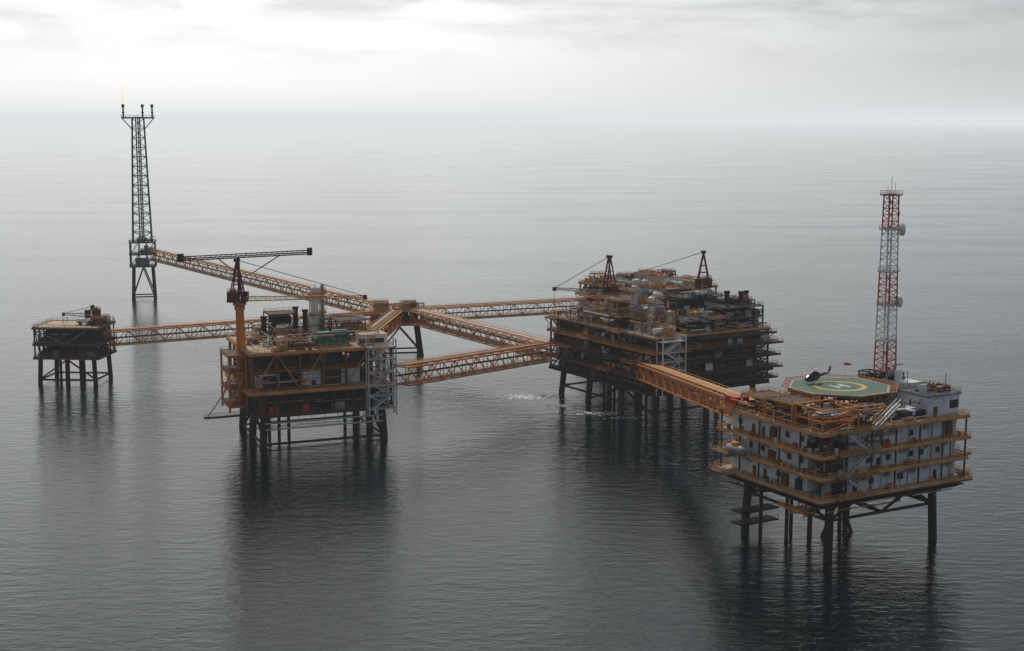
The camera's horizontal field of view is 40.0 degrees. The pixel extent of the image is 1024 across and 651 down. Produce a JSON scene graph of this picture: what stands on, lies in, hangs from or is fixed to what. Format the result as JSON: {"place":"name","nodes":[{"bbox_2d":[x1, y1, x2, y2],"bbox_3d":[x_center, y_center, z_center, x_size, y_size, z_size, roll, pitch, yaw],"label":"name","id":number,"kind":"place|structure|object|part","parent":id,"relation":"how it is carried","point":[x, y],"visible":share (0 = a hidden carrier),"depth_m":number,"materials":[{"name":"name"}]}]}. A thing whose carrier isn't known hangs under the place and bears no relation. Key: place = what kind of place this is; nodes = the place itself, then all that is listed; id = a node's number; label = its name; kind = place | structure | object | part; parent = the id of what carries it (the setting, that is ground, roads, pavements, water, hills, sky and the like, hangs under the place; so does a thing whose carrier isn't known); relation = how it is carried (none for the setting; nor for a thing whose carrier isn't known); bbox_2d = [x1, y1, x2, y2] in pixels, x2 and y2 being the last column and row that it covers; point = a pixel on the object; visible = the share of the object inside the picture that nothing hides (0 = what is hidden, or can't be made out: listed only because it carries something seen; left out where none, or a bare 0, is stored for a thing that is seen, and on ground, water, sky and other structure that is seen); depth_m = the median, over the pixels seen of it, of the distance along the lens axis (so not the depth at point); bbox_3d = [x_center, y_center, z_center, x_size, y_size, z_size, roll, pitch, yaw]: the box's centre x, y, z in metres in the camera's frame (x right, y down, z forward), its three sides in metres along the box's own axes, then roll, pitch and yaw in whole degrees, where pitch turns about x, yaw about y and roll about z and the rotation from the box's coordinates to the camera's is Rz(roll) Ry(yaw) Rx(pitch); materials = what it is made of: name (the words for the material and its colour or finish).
{"place":"outdoors","nodes":[
{"label":"outdoors","id":0,"kind":"place"},
{"bbox_2d":[0,124,1023,650],"bbox_3d":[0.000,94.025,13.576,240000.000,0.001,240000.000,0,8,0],"label":"water","id":1,"kind":"structure","parent":0,"point":[144,506],"depth_m":473.57,"materials":[{"name":"black liquid"}]},
{"bbox_2d":[31,314,116,384],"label":"wellhead platform","id":2,"kind":"structure","parent":1,"relation":"in","point":[81,340],"depth_m":515.41,"materials":[{"name":"metal"}]},
{"bbox_2d":[62,305,100,319],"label":"pedestal crane","id":3,"kind":"object","parent":2,"relation":"on","point":[96,311],"visible":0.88,"depth_m":521.05,"materials":[{"name":"grey paint"}]},
{"bbox_2d":[121,104,156,299],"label":"flare tower","id":4,"kind":"structure","parent":1,"relation":"in","point":[143,263],"depth_m":758.61,"materials":[{"name":"grey metal"}]},
{"bbox_2d":[177,247,397,448],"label":"production platform","id":5,"kind":"structure","parent":1,"relation":"in","point":[308,367],"depth_m":420.48,"materials":[{"name":"metal"}]},
{"bbox_2d":[227,258,366,402],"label":"pedestal crane","id":6,"kind":"object","parent":5,"relation":"on","point":[233,297],"visible":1,"depth_m":418.33,"materials":[{"name":"orange paint"}]},
{"bbox_2d":[342,310,401,357],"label":"truss bridge","id":7,"kind":"structure","parent":5,"relation":"attached to","point":[385,320],"depth_m":548.78,"materials":[{"name":"paint"}]},
{"bbox_2d":[394,340,556,385],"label":"truss bridge","id":8,"kind":"structure","parent":5,"relation":"attached to","point":[435,361],"depth_m":457.40,"materials":[{"name":"orange paint"}]},
{"bbox_2d":[369,298,424,356],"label":"bridge support platform","id":9,"kind":"structure","parent":1,"relation":"in","point":[405,307],"depth_m":576.68,"materials":[{"name":"metal"}]},
{"bbox_2d":[102,309,386,346],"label":"truss bridge","id":10,"kind":"structure","parent":9,"relation":"on","point":[173,327],"depth_m":535.64,"materials":[{"name":"paint"}]},
{"bbox_2d":[147,248,391,315],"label":"truss bridge","id":11,"kind":"structure","parent":9,"relation":"on","point":[350,308],"depth_m":665.97,"materials":[{"name":"paint"}]},
{"bbox_2d":[410,308,555,357],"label":"truss bridge","id":12,"kind":"structure","parent":9,"relation":"on","point":[480,338],"depth_m":536.70,"materials":[{"name":"paint"}]},
{"bbox_2d":[418,297,578,321],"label":"truss bridge","id":13,"kind":"structure","parent":9,"relation":"on","point":[491,304],"depth_m":591.61,"materials":[{"name":"paint"}]},
{"bbox_2d":[501,394,638,418],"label":"sea foam","id":14,"kind":"object","parent":1,"relation":"on","point":[519,396],"visible":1,"depth_m":488.81,"materials":[{"name":"white"}]},
{"bbox_2d":[544,277,783,421],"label":"process platform","id":15,"kind":"structure","parent":1,"relation":"in","point":[719,339],"depth_m":464.17,"materials":[{"name":"metal"}]},
{"bbox_2d":[552,255,618,312],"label":"pedestal crane","id":16,"kind":"object","parent":15,"relation":"on","point":[612,288],"visible":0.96,"depth_m":481.23,"materials":[{"name":"black metal"}]},
{"bbox_2d":[575,268,717,304],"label":"process equipment","id":17,"kind":"structure","parent":15,"relation":"on","point":[623,279],"depth_m":590.20,"materials":[{"name":"metal"}]},
{"bbox_2d":[630,250,711,299],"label":"pedestal crane","id":18,"kind":"object","parent":15,"relation":"on","point":[699,282],"visible":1,"depth_m":477.02,"materials":[{"name":"metal"}]},
{"bbox_2d":[634,361,753,418],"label":"truss bridge","id":19,"kind":"structure","parent":15,"relation":"on","point":[705,401],"depth_m":395.87,"materials":[{"name":"orange paint"}]},
{"bbox_2d":[709,363,972,561],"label":"accommodation platform","id":20,"kind":"structure","parent":1,"relation":"in","point":[828,458],"depth_m":314.60,"materials":[{"name":"metal"}]},
{"bbox_2d":[725,433,749,456],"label":"lifeboat","id":21,"kind":"object","parent":20,"relation":"on","point":[735,447],"visible":1,"depth_m":321.99,"materials":[{"name":"grey paint"}]},
{"bbox_2d":[781,374,897,412],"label":"helideck","id":22,"kind":"object","parent":20,"relation":"on","point":[843,389],"visible":0.81,"depth_m":322.06,"materials":[{"name":"green paint"}]},
{"bbox_2d":[796,364,832,384],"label":"helicopter","id":23,"kind":"object","parent":22,"relation":"on","point":[814,376],"visible":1,"depth_m":327.51,"materials":[{"name":"metal"}]},
{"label":"windows","id":24,"kind":"part","parent":23,"relation":"part of","materials":[{"name":"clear glass"}]},
{"bbox_2d":[736,417,953,491],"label":"windows and doors","id":25,"kind":"structure","parent":20,"relation":"in","point":[787,434],"depth_m":315.41,"materials":[{"name":"grey paint"}]},
{"bbox_2d":[873,176,905,383],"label":"radio mast","id":26,"kind":"object","parent":20,"relation":"on","point":[897,301],"visible":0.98,"depth_m":332.61,"materials":[{"name":"metal"}]},
{"bbox_2d":[0,0,1023,123],"label":"sky","id":27,"kind":"structure","parent":0,"point":[62,61],"materials":[{"name":"white"}]}
]}

